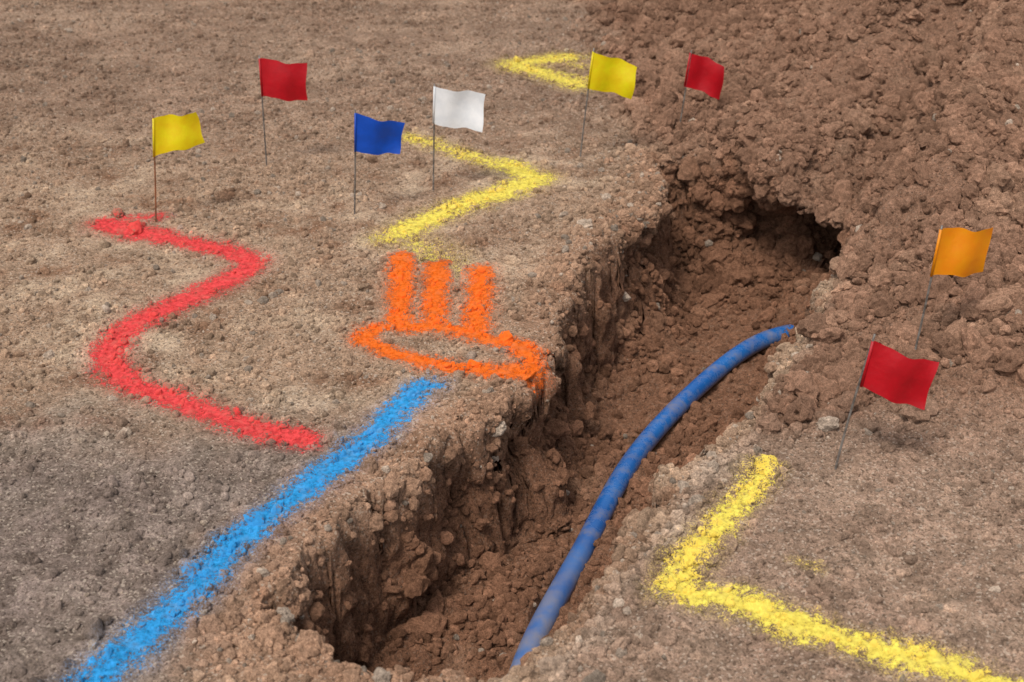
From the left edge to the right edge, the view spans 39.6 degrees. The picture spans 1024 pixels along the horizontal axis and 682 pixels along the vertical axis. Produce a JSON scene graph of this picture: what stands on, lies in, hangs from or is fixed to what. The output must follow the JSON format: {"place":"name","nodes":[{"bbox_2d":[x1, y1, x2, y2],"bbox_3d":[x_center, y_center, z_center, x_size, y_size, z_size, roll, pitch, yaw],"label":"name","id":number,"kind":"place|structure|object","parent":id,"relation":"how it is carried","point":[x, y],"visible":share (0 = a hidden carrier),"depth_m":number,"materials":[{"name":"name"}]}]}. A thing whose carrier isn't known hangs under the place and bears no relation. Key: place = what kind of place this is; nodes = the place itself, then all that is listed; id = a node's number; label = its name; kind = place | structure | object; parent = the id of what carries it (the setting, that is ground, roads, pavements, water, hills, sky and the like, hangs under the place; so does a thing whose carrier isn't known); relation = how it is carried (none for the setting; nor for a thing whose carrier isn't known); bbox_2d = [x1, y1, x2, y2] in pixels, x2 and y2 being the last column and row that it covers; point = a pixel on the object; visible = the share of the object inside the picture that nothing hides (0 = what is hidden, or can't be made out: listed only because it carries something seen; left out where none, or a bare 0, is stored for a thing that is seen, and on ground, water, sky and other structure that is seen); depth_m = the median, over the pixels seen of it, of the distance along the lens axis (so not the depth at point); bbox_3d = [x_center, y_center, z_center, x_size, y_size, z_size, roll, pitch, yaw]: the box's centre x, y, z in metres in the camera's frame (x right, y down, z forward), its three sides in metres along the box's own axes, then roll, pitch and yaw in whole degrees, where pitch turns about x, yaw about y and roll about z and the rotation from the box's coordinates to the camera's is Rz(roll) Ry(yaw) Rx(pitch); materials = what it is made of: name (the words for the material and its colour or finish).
{"place":"outdoors","nodes":[
{"label":"outdoors","id":0,"kind":"place"},
{"bbox_2d":[0,0,1023,681],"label":"ground","id":1,"kind":"structure","parent":0,"point":[340,622],"depth_m":3.42,"materials":[{"name":"soil"}]},
{"bbox_2d":[152,112,204,222],"bbox_3d":[-1.004,-0.497,4.283,0.176,0.386,0.017,-6,26,-13],"label":"yellow marking flag","id":2,"kind":"object","parent":1,"relation":"on","point":[171,132],"visible":0.98,"depth_m":4.23,"materials":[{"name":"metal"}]},
{"bbox_2d":[85,212,323,452],"bbox_3d":[-0.841,-0.068,3.694,0.521,0.029,1.642,-7,26,-14],"label":"red spray paint line","id":3,"kind":"object","parent":1,"relation":"on","point":[117,373],"visible":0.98,"depth_m":3.61,"materials":[{"name":"red paint"}]},
{"bbox_2d":[67,379,444,681],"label":"blue spray paint line","id":4,"kind":"object","parent":1,"relation":"on","point":[133,645],"visible":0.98,"depth_m":2.72,"materials":[{"name":"blue paint"}]},
{"bbox_2d":[258,55,306,165],"bbox_3d":[-0.754,-0.742,4.747,0.160,0.427,0.019,-1,25,-2],"label":"red marking flag","id":5,"kind":"object","parent":1,"relation":"on","point":[282,81],"visible":0.98,"depth_m":4.69,"materials":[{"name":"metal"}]},
{"bbox_2d":[354,110,404,213],"bbox_3d":[-0.405,-0.520,4.318,0.168,0.380,0.023,-6,26,-12],"label":"blue marking flag","id":6,"kind":"object","parent":1,"relation":"on","point":[373,136],"visible":0.97,"depth_m":4.28,"materials":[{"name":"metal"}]},
{"bbox_2d":[350,250,555,396],"bbox_3d":[-0.153,-0.022,3.743,0.530,0.159,0.856,0,25,0],"label":"orange spray paint mark","id":7,"kind":"object","parent":1,"relation":"on","point":[522,349],"visible":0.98,"depth_m":3.64,"materials":[{"name":"orange paint"}]},
{"bbox_2d":[432,84,484,189],"bbox_3d":[-0.170,-0.622,4.519,0.175,0.397,0.023,3,25,7],"label":"white marking flag","id":8,"kind":"object","parent":1,"relation":"on","point":[460,109],"visible":0.98,"depth_m":4.47,"materials":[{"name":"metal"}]},
{"bbox_2d":[369,133,557,259],"bbox_3d":[-0.137,-0.465,4.535,0.585,0.022,1.334,0,25,0],"label":"yellow spray paint line","id":9,"kind":"object","parent":1,"relation":"on","point":[524,183],"visible":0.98,"depth_m":4.55,"materials":[{"name":"yellow paint"}]},
{"bbox_2d":[496,52,587,90],"bbox_3d":[0.139,-1.140,5.978,0.427,0.025,0.656,0,25,0],"label":"yellow spray paint line","id":10,"kind":"object","parent":1,"relation":"on","point":[544,74],"visible":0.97,"depth_m":5.97,"materials":[{"name":"yellow paint"}]},
{"bbox_2d":[580,48,636,156],"bbox_3d":[0.323,-0.780,4.825,0.194,0.435,0.019,-3,25,-6],"label":"yellow marking flag","id":11,"kind":"object","parent":1,"relation":"on","point":[614,75],"visible":0.97,"depth_m":4.78,"materials":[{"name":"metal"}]},
{"bbox_2d":[263,0,1023,680],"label":"loose soil clods","id":12,"kind":"object","parent":1,"relation":"on","point":[953,108],"visible":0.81,"depth_m":4.30,"materials":[{"name":"brown soil"}]},
{"bbox_2d":[509,324,793,669],"bbox_3d":[0.368,0.363,3.664,0.232,0.076,2.248,11,27,23],"label":"blue water pipe","id":13,"kind":"object","parent":1,"relation":"on","point":[562,586],"visible":0.89,"depth_m":3.61,"materials":[{"name":"blue plastic"}]},
{"bbox_2d":[680,50,723,121],"bbox_3d":[0.672,-0.868,5.081,0.158,0.344,0.016,2,25,3],"label":"red marking flag","id":14,"kind":"object","parent":1,"relation":"on","point":[705,74],"visible":0.94,"depth_m":5.05,"materials":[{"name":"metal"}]},
{"bbox_2d":[653,464,1023,681],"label":"yellow spray paint line","id":15,"kind":"object","parent":1,"relation":"on","point":[937,662],"visible":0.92,"depth_m":2.49,"materials":[{"name":"yellow paint"}]},
{"bbox_2d":[834,334,938,468],"bbox_3d":[0.756,0.152,2.885,0.188,0.357,0.016,3,25,6],"label":"red marking flag","id":16,"kind":"object","parent":1,"relation":"on","point":[892,375],"visible":0.97,"depth_m":2.85,"materials":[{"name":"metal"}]},
{"bbox_2d":[914,225,992,349],"bbox_3d":[0.999,-0.083,3.240,0.161,0.391,0.019,-5,26,-11],"label":"orange marking flag","id":17,"kind":"object","parent":1,"relation":"on","point":[960,252],"visible":0.97,"depth_m":3.19,"materials":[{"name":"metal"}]}
]}

